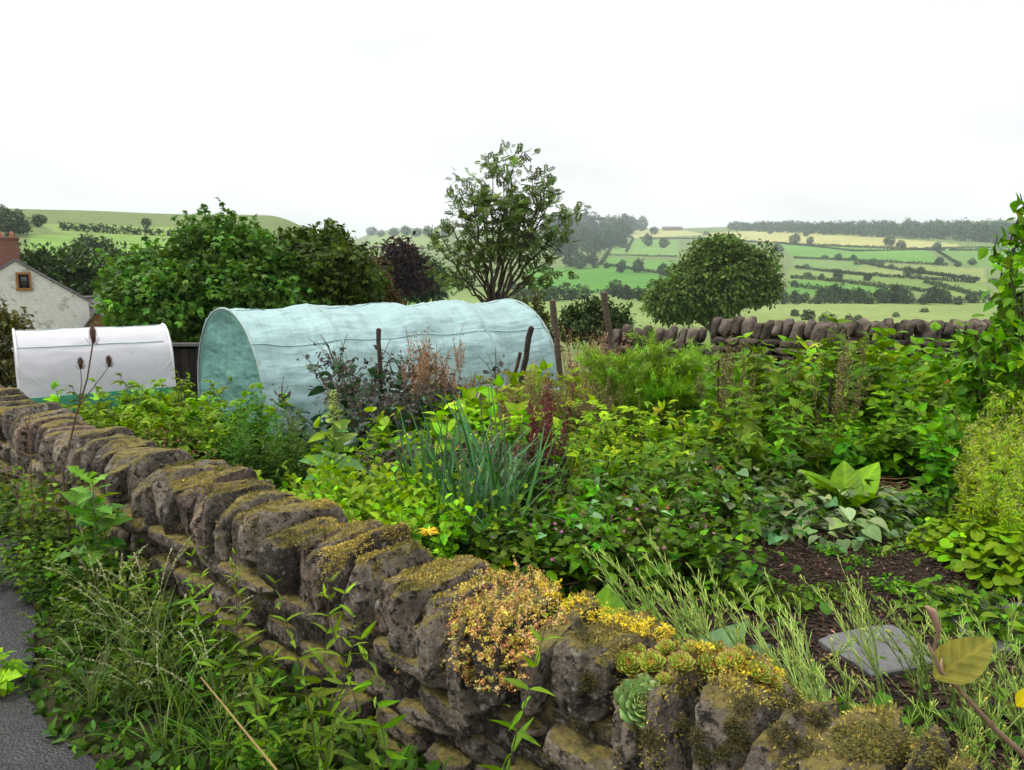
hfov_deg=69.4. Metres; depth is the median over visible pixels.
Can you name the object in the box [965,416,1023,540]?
bolted greens
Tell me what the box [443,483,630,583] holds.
bramble mound
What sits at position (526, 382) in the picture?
sorrel
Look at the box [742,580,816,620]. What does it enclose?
weed
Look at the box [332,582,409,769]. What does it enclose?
willowherb
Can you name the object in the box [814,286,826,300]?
field tree
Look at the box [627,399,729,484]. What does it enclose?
raspberry cane
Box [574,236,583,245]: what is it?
field tree
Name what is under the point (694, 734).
moss cushion
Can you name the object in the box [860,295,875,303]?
hedge bush
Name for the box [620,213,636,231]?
field tree
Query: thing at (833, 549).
weed
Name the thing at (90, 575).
seeding grass
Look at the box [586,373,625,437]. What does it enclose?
dock
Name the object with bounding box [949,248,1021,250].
field hedge
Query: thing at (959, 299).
hedge bush
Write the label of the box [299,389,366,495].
mullein
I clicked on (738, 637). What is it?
seeding mustard
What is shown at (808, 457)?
nettle clump
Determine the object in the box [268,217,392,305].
maple tree
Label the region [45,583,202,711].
seeding grass
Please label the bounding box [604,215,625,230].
field tree
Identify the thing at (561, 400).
dock
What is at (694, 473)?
raspberry cane
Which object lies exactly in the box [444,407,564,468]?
potato plant
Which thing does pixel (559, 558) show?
cranesbill
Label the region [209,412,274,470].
leafy weed
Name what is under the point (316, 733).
willowherb
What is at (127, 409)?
currant bush
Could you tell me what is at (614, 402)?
dock
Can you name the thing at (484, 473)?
leek clump
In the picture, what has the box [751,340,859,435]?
nettle clump
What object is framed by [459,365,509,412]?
sorrel
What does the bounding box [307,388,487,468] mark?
potato plant
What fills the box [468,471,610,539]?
bramble mound
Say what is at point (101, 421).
currant bush
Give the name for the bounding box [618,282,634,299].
field tree
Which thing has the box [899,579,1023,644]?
weed
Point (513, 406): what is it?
potato plant
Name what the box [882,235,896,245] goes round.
field tree
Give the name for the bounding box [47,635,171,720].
yellow flowered weed
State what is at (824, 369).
nettle clump
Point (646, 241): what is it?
field tree
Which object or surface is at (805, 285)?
field hedge
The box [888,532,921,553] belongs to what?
weed
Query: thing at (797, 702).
moss cushion
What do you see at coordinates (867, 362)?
balsam clump
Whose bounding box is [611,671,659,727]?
houseleek
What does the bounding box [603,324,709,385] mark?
field wall
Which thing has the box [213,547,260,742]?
willowherb
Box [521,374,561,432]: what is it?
dock
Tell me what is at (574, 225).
field tree
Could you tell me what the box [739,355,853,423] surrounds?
balsam clump
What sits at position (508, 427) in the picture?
sorrel
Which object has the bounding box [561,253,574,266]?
field tree
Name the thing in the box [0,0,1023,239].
sky
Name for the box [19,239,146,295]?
dark shrub
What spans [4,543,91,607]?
yellow flowered weed
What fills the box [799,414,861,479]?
mint clump
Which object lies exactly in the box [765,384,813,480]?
nettle clump
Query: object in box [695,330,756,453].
dock
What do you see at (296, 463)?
leafy weed
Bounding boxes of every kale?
[269,372,391,450]
[275,387,418,469]
[296,333,458,437]
[337,381,435,456]
[364,343,515,414]
[365,372,463,443]
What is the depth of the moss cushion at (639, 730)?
1.88 m
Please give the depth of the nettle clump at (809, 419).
6.68 m
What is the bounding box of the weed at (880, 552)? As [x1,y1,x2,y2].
[866,543,893,556]
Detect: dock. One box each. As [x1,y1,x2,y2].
[499,378,542,442]
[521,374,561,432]
[543,374,581,457]
[562,378,599,470]
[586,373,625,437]
[601,378,633,444]
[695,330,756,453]
[809,328,875,455]
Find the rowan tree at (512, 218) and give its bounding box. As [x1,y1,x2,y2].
[421,140,590,304]
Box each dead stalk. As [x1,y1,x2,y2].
[0,462,47,556]
[1,406,63,536]
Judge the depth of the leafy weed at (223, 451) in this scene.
6.19 m
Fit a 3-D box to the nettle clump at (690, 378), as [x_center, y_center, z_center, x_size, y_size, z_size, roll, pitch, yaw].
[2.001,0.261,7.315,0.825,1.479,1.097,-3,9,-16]
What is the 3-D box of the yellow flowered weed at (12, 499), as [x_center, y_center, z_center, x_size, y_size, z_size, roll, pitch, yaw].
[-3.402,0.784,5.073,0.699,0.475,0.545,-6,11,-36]
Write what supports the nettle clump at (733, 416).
on the ground at (590, 275)
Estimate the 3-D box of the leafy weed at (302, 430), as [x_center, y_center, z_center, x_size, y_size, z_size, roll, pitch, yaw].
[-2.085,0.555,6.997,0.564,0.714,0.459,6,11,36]
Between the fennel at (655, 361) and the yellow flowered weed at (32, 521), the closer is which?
the yellow flowered weed at (32, 521)
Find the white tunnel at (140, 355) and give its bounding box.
[12,323,175,413]
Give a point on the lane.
(25, 744)
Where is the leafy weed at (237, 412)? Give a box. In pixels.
[192,393,258,464]
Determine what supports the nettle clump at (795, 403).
on the ground at (590, 275)
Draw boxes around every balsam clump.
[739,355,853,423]
[743,356,903,416]
[745,356,832,412]
[796,335,928,417]
[802,341,934,421]
[814,386,896,455]
[877,353,961,415]
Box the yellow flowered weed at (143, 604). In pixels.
[74,579,196,646]
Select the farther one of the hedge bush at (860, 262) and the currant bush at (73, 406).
the hedge bush at (860, 262)
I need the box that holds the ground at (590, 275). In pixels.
[2,209,1023,769]
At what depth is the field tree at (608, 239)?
1192.96 m
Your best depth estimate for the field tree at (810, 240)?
1160.36 m
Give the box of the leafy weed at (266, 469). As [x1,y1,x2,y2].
[222,414,292,488]
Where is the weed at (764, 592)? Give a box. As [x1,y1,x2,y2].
[694,560,796,613]
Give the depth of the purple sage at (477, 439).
5.72 m
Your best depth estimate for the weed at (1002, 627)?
3.40 m
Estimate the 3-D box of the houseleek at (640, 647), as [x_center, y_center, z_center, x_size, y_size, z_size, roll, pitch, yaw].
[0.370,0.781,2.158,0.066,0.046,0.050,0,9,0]
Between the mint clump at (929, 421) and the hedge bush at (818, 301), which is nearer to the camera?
the mint clump at (929, 421)
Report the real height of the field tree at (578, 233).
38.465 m
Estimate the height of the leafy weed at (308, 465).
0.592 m
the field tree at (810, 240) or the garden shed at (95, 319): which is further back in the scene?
the field tree at (810, 240)
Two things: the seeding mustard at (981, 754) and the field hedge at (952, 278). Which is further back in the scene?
the field hedge at (952, 278)
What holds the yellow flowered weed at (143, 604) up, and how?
on the ground at (590, 275)
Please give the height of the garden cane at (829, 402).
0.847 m
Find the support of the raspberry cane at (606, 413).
on the ground at (590, 275)
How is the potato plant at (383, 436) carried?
on the ground at (590, 275)
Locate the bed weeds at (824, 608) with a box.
[96,390,1023,750]
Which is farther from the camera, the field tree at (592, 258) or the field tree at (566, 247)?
the field tree at (566, 247)
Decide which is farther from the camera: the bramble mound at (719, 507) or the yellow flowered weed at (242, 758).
the bramble mound at (719, 507)
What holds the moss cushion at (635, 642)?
on the garden wall at (404, 593)
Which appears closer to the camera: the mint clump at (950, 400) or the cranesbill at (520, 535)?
the cranesbill at (520, 535)
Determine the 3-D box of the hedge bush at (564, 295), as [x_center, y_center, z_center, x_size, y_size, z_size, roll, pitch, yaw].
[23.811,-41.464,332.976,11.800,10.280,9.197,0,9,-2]
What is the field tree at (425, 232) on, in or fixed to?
on the ground at (590, 275)
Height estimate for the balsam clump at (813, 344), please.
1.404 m
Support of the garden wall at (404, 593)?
on the ground at (590, 275)
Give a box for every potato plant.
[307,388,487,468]
[341,410,480,467]
[341,437,456,474]
[375,373,532,474]
[399,399,535,435]
[431,363,603,442]
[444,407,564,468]
[445,358,585,456]
[445,390,616,474]
[460,375,608,427]
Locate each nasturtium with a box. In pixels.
[904,517,961,552]
[923,526,968,561]
[928,524,1002,576]
[953,527,1023,596]
[977,534,1023,599]
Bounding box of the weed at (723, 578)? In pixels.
[684,561,757,614]
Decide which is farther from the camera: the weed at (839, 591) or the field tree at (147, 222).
the field tree at (147, 222)
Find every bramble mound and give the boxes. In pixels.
[443,427,709,531]
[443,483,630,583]
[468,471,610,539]
[506,430,713,538]
[543,454,705,559]
[582,440,751,522]
[582,452,736,569]
[599,432,816,544]
[639,474,837,543]
[722,438,873,514]
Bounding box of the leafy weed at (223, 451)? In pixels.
[175,423,255,465]
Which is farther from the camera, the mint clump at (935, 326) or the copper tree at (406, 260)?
the copper tree at (406, 260)
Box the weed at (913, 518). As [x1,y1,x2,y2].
[876,488,954,524]
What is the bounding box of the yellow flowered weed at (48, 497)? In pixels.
[7,465,75,550]
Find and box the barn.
[662,226,682,229]
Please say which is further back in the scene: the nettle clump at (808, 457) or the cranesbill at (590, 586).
the nettle clump at (808, 457)
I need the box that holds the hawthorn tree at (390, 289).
[365,242,413,304]
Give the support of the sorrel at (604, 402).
on the ground at (590, 275)
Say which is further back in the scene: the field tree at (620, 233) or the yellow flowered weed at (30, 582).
the field tree at (620, 233)
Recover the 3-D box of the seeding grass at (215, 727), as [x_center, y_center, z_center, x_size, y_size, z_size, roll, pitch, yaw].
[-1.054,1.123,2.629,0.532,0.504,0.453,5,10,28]
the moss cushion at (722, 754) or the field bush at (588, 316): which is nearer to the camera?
the moss cushion at (722, 754)
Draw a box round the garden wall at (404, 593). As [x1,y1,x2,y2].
[0,385,981,769]
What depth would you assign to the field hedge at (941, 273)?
528.52 m
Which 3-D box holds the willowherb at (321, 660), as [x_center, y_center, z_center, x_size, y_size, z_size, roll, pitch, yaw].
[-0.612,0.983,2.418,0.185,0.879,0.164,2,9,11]
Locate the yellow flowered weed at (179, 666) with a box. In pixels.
[117,610,244,687]
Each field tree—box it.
[0,204,10,217]
[0,209,26,235]
[12,208,26,218]
[14,215,32,233]
[30,213,44,226]
[35,214,47,222]
[71,232,101,258]
[92,236,117,259]
[140,217,151,226]
[366,226,377,235]
[376,229,384,236]
[388,227,399,235]
[401,225,411,235]
[411,227,421,236]
[422,224,433,236]
[550,217,573,232]
[552,235,574,254]
[552,246,563,254]
[557,207,577,230]
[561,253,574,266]
[562,236,579,251]
[571,252,589,268]
[573,229,584,244]
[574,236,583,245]
[577,208,595,229]
[584,236,605,253]
[586,251,598,264]
[587,212,608,231]
[596,225,616,247]
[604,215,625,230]
[605,279,621,296]
[612,219,632,239]
[613,226,628,240]
[616,259,626,272]
[617,234,628,247]
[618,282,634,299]
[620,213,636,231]
[629,257,644,272]
[631,215,639,229]
[632,286,644,300]
[636,215,648,230]
[641,233,653,245]
[650,226,658,233]
[657,262,667,275]
[658,238,669,247]
[775,243,784,252]
[779,291,789,301]
[788,233,801,243]
[788,290,801,301]
[799,292,810,302]
[806,236,813,243]
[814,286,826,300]
[822,281,844,302]
[832,269,843,278]
[833,253,842,259]
[841,289,853,302]
[851,286,866,302]
[862,273,871,280]
[872,284,892,302]
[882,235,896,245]
[887,282,904,302]
[896,240,906,246]
[896,286,915,303]
[902,266,915,274]
[913,266,925,274]
[918,293,931,304]
[922,283,943,302]
[932,242,941,247]
[932,256,943,263]
[937,287,952,303]
[954,261,962,266]
[964,292,980,302]
[966,258,977,264]
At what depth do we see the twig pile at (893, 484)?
6.02 m
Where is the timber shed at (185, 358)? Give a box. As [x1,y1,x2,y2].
[172,343,199,399]
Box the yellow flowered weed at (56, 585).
[14,532,165,612]
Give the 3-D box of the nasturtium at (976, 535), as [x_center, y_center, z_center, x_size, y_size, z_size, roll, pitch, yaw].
[2.626,0.940,4.211,0.437,0.282,0.429,5,10,27]
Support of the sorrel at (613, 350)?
on the ground at (590, 275)
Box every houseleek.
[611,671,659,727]
[613,647,640,676]
[630,641,645,655]
[634,647,666,672]
[654,637,675,653]
[654,671,671,683]
[666,649,696,671]
[680,639,701,654]
[697,650,723,676]
[710,640,726,654]
[714,647,744,667]
[731,642,751,658]
[747,657,774,683]
[770,672,783,688]
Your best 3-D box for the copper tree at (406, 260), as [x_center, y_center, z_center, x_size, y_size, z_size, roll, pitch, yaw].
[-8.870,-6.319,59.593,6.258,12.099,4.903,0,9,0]
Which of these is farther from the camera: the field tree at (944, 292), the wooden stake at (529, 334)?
the field tree at (944, 292)
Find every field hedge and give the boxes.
[57,221,177,235]
[450,282,525,286]
[535,288,650,292]
[598,244,613,264]
[609,263,669,274]
[610,253,676,256]
[625,235,633,251]
[639,237,945,250]
[764,296,802,304]
[781,241,928,250]
[789,282,897,295]
[791,274,942,292]
[794,256,947,265]
[794,265,976,282]
[806,295,991,303]
[861,260,980,280]
[923,278,983,296]
[926,246,1014,248]
[934,248,956,262]
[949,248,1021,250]
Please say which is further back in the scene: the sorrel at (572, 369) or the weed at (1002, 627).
the sorrel at (572, 369)
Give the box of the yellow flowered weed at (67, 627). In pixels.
[17,586,105,655]
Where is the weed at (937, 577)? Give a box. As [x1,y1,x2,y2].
[889,574,974,609]
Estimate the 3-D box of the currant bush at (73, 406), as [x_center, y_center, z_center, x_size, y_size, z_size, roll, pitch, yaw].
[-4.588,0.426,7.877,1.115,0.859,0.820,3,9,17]
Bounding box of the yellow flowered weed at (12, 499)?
[0,466,53,532]
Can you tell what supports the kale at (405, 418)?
on the ground at (590, 275)
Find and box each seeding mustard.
[582,545,692,640]
[599,518,710,647]
[640,542,765,642]
[650,576,790,666]
[715,567,855,700]
[719,581,859,712]
[798,557,900,705]
[801,653,993,757]
[854,589,937,722]
[877,592,994,734]
[880,667,1023,769]
[899,586,1023,739]
[921,697,1023,769]
[926,588,1023,746]
[960,745,1020,769]
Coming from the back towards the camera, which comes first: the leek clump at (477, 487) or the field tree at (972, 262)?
the field tree at (972, 262)
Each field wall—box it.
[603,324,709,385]
[706,316,847,393]
[828,317,1004,389]
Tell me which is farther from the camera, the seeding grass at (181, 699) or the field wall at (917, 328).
the field wall at (917, 328)
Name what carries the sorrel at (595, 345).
on the ground at (590, 275)
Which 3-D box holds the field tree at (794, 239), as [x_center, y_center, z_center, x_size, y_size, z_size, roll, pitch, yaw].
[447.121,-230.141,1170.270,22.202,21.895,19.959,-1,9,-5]
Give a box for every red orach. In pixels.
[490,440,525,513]
[516,402,554,474]
[525,374,576,489]
[526,394,570,493]
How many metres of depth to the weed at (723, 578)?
3.77 m
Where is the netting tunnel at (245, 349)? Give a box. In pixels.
[197,298,558,444]
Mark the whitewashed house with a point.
(49, 302)
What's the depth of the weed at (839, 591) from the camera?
3.78 m
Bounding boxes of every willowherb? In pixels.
[98,533,161,676]
[141,556,167,652]
[174,540,213,690]
[174,545,215,719]
[199,583,247,766]
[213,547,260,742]
[223,557,276,767]
[242,641,285,769]
[248,691,390,769]
[266,574,344,769]
[290,561,345,768]
[306,619,368,769]
[307,583,401,769]
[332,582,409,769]
[477,608,562,769]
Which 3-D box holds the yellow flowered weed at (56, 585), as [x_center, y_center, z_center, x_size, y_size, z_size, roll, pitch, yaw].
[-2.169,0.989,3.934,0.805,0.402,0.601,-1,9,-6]
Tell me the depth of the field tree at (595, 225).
1576.61 m
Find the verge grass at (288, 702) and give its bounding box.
[0,480,452,769]
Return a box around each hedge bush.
[510,289,527,300]
[523,287,539,300]
[539,285,560,300]
[554,282,577,299]
[568,283,591,298]
[592,261,598,267]
[790,309,799,315]
[800,308,815,319]
[813,297,821,303]
[818,311,837,322]
[853,259,862,264]
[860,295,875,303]
[953,296,962,304]
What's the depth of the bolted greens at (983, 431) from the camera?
4.83 m
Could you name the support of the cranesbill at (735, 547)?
on the ground at (590, 275)
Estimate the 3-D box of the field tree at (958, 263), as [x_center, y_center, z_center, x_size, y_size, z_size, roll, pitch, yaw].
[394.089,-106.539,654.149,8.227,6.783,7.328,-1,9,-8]
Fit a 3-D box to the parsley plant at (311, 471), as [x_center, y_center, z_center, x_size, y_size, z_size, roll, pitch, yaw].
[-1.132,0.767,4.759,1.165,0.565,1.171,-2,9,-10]
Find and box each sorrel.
[401,326,449,412]
[405,326,466,412]
[412,341,471,411]
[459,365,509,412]
[462,369,484,408]
[488,388,516,464]
[492,369,535,435]
[496,357,547,411]
[539,365,562,421]
[553,369,589,446]
[558,329,605,392]
[561,320,614,429]
[574,371,596,434]
[584,331,631,420]
[593,384,612,433]
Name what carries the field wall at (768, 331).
on the ground at (590, 275)
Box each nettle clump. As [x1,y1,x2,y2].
[664,339,773,454]
[665,399,728,466]
[686,428,734,493]
[699,346,798,446]
[709,389,787,479]
[712,364,818,490]
[720,408,771,511]
[722,343,811,435]
[729,332,840,439]
[739,405,802,491]
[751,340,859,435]
[761,348,852,434]
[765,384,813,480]
[777,412,844,492]
[781,392,857,470]
[804,314,897,431]
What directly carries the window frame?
in the whitewashed house
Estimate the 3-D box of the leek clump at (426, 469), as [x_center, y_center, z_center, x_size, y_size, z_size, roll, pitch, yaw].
[-0.542,0.593,4.824,1.112,0.881,0.908,0,9,-2]
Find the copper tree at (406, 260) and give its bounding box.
[368,231,439,305]
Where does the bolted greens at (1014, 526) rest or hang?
on the ground at (590, 275)
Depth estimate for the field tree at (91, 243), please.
177.33 m
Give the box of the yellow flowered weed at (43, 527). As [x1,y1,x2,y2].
[0,480,130,587]
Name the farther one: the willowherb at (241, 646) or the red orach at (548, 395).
the red orach at (548, 395)
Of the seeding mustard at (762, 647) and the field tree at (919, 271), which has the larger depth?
the field tree at (919, 271)
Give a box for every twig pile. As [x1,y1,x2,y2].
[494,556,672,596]
[878,476,953,497]
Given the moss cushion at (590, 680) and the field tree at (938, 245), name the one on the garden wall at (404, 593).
the moss cushion at (590, 680)
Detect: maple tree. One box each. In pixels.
[85,197,337,342]
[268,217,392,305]
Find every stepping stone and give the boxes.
[818,625,932,678]
[939,602,1023,652]
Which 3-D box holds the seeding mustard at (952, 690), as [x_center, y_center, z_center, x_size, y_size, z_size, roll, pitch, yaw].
[1.435,0.979,2.570,0.445,0.571,0.228,-1,9,-6]
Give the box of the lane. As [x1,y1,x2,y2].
[0,523,97,769]
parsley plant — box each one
[255,448,431,509]
[255,458,408,515]
[257,453,497,551]
[297,460,507,548]
[325,479,472,560]
[326,469,475,552]
[331,472,527,557]
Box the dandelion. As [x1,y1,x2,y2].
[0,647,29,696]
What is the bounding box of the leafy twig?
[924,605,1023,758]
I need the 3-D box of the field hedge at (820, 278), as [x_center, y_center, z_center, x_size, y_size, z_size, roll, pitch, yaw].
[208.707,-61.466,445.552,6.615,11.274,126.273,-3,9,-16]
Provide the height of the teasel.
1.460 m
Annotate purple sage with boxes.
[354,437,412,493]
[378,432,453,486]
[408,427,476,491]
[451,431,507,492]
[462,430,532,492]
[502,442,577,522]
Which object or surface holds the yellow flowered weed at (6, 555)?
on the ground at (590, 275)
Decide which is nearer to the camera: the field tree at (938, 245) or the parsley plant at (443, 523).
the parsley plant at (443, 523)
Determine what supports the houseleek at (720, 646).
on the garden wall at (404, 593)
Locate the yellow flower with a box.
[419,526,437,554]
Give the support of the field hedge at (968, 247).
on the ground at (590, 275)
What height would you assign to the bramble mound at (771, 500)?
0.720 m
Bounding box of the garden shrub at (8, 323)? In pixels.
[0,298,35,387]
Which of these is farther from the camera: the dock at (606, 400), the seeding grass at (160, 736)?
the dock at (606, 400)
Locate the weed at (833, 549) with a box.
[814,541,845,557]
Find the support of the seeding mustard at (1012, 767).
on the ground at (590, 275)
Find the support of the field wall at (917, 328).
on the ground at (590, 275)
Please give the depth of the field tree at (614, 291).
381.53 m
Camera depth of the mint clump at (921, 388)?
7.40 m
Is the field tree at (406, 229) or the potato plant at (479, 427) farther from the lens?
the field tree at (406, 229)
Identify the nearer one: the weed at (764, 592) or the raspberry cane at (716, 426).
the weed at (764, 592)
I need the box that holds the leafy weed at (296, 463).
[243,414,309,490]
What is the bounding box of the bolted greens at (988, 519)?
[952,452,1023,550]
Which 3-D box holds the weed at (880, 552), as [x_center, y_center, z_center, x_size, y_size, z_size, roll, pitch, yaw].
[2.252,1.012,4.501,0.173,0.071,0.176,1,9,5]
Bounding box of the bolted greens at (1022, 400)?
[997,390,1023,484]
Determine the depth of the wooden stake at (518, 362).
8.75 m
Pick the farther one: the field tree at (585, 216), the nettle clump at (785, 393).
the field tree at (585, 216)
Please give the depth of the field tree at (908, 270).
542.84 m
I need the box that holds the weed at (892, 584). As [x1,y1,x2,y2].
[866,573,914,597]
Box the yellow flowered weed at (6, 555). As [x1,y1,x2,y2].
[0,512,64,585]
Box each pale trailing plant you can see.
[724,479,933,555]
[747,480,938,549]
[798,483,940,537]
[817,482,959,527]
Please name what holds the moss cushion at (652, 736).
on the garden wall at (404, 593)
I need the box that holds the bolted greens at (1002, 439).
[955,385,1023,520]
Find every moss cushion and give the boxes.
[567,716,584,732]
[573,620,594,644]
[577,669,600,696]
[622,634,648,651]
[634,725,656,747]
[635,724,667,755]
[674,710,692,735]
[675,650,700,666]
[675,678,692,697]
[685,721,708,747]
[688,746,713,769]
[710,739,737,764]
[720,712,750,747]
[722,727,754,757]
[729,690,762,718]
[765,717,796,745]
[780,686,808,720]
[790,692,807,707]
[791,728,823,759]
[805,701,831,730]
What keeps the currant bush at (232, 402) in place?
on the ground at (590, 275)
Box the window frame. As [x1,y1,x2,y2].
[15,272,32,290]
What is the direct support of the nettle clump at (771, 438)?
on the ground at (590, 275)
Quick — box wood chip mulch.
[473,490,1023,769]
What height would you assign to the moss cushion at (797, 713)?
0.100 m
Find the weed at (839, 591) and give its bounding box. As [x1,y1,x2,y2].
[805,580,863,608]
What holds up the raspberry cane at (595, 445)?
on the ground at (590, 275)
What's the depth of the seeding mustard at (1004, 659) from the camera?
2.52 m
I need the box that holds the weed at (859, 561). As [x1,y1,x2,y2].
[842,554,874,567]
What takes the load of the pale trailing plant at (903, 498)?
on the ground at (590, 275)
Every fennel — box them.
[572,326,704,440]
[597,341,714,444]
[659,335,783,445]
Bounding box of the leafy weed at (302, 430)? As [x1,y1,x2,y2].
[272,407,323,468]
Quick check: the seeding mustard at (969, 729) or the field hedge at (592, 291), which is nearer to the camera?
the seeding mustard at (969, 729)
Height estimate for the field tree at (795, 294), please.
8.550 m
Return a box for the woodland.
[726,217,1020,241]
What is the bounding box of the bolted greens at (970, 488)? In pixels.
[945,416,1021,537]
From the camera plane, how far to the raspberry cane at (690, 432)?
5.98 m
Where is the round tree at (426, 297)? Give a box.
[403,250,457,303]
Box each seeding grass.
[34,611,142,716]
[41,544,160,644]
[44,547,175,666]
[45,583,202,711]
[59,531,129,608]
[74,534,206,676]
[78,638,245,765]
[89,592,257,720]
[136,621,305,769]
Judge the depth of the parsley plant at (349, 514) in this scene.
4.20 m
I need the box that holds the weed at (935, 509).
[893,480,969,528]
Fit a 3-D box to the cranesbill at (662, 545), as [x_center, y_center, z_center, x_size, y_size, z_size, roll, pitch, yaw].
[0.630,0.896,4.021,0.988,0.398,0.708,3,9,17]
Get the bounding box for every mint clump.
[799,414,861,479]
[818,328,938,423]
[828,365,919,466]
[833,336,940,423]
[833,408,897,470]
[835,413,914,488]
[845,398,952,488]
[855,380,935,430]
[871,321,956,401]
[879,381,983,472]
[882,408,979,492]
[890,339,999,445]
[901,348,993,438]
[908,379,993,473]
[911,403,1023,501]
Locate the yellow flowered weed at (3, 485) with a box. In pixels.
[0,463,9,501]
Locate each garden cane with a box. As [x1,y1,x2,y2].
[717,359,719,428]
[823,378,832,463]
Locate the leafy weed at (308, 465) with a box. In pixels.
[286,426,331,484]
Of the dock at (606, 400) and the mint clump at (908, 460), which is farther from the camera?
the dock at (606, 400)
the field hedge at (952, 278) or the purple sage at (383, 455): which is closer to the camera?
the purple sage at (383, 455)
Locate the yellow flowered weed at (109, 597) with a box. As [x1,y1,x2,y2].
[56,545,152,632]
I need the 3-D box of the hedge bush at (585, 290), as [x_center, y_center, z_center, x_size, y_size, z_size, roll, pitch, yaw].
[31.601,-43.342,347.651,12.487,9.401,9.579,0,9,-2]
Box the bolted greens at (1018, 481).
[999,419,1023,533]
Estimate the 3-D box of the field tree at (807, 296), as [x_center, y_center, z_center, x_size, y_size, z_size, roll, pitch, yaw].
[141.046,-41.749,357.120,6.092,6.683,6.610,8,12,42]
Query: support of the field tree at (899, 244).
on the ground at (590, 275)
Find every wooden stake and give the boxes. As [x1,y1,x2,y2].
[376,328,383,392]
[509,352,521,391]
[518,326,533,383]
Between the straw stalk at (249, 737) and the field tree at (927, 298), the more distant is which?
the field tree at (927, 298)
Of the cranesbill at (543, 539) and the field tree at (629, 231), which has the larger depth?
the field tree at (629, 231)
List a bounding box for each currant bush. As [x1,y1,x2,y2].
[43,377,172,431]
[60,373,198,430]
[65,385,136,427]
[75,392,172,436]
[83,401,211,453]
[123,369,232,434]
[127,380,294,446]
[132,395,226,459]
[151,393,271,457]
[154,407,231,461]
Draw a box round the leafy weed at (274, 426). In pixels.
[226,395,309,475]
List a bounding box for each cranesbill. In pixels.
[419,498,603,571]
[445,472,634,562]
[464,493,684,594]
[467,501,639,598]
[516,502,652,581]
[533,499,761,600]
[541,494,723,597]
[616,495,818,585]
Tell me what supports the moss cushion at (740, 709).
on the garden wall at (404, 593)
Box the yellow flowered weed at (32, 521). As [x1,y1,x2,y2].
[0,464,98,566]
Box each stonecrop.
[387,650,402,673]
[440,559,569,694]
[534,570,786,687]
[697,658,826,715]
[827,711,953,769]
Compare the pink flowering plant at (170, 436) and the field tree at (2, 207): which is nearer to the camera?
the pink flowering plant at (170, 436)
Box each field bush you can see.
[508,287,565,351]
[548,292,641,373]
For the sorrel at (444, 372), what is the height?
1.450 m
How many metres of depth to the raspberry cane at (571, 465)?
5.41 m
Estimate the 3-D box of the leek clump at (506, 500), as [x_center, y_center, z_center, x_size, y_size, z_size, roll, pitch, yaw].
[-0.047,0.574,4.465,0.981,0.952,1.201,-1,9,-4]
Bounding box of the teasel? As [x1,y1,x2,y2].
[41,325,113,549]
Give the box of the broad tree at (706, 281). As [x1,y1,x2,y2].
[635,226,789,346]
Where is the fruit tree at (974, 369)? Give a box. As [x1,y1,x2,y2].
[917,193,1023,473]
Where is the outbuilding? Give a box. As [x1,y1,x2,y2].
[85,296,104,316]
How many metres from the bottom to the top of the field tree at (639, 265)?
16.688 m
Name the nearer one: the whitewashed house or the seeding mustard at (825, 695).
the seeding mustard at (825, 695)
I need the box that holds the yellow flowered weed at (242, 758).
[169,705,297,769]
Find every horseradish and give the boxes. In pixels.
[595,584,656,620]
[697,621,770,655]
[799,460,895,510]
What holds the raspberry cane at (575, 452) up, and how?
on the ground at (590, 275)
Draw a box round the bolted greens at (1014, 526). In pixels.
[986,459,1023,561]
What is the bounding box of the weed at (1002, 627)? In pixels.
[927,587,1023,651]
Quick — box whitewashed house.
[0,232,91,387]
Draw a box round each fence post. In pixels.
[549,299,563,380]
[601,291,615,353]
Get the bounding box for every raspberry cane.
[522,389,644,473]
[538,417,642,521]
[540,438,614,501]
[561,432,607,475]
[567,426,644,489]
[584,388,719,485]
[593,434,668,493]
[604,403,699,473]
[607,407,670,493]
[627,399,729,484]
[640,426,723,493]
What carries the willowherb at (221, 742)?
on the ground at (590, 275)
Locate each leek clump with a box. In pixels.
[351,409,513,535]
[368,411,507,543]
[369,385,563,545]
[393,434,557,558]
[408,377,569,506]
[422,397,584,563]
[441,415,582,521]
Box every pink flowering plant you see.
[142,425,182,448]
[149,430,178,447]
[176,439,216,459]
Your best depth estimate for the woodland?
1342.18 m
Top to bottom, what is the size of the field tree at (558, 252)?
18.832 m
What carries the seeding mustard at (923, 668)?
on the ground at (590, 275)
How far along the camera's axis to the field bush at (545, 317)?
16.27 m
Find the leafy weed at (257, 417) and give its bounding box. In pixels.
[204,388,275,469]
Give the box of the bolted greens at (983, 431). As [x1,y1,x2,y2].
[970,393,1023,519]
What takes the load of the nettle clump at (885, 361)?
on the ground at (590, 275)
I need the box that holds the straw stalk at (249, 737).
[200,677,277,769]
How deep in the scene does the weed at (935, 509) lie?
5.17 m
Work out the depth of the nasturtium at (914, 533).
4.58 m
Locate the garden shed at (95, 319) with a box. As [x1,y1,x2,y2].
[84,309,107,326]
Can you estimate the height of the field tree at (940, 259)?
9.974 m
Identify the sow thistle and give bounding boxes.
[51,466,134,588]
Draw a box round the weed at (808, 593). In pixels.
[786,583,827,602]
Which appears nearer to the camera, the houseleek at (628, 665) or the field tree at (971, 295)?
the houseleek at (628, 665)
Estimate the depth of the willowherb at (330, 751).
2.12 m
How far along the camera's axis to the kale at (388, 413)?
6.67 m
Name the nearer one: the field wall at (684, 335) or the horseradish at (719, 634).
the horseradish at (719, 634)
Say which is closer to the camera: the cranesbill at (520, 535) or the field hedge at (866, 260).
the cranesbill at (520, 535)
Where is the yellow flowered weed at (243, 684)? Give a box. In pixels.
[215,641,283,734]
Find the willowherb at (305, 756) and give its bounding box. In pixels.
[248,691,390,769]
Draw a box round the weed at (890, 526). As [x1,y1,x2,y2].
[853,511,923,539]

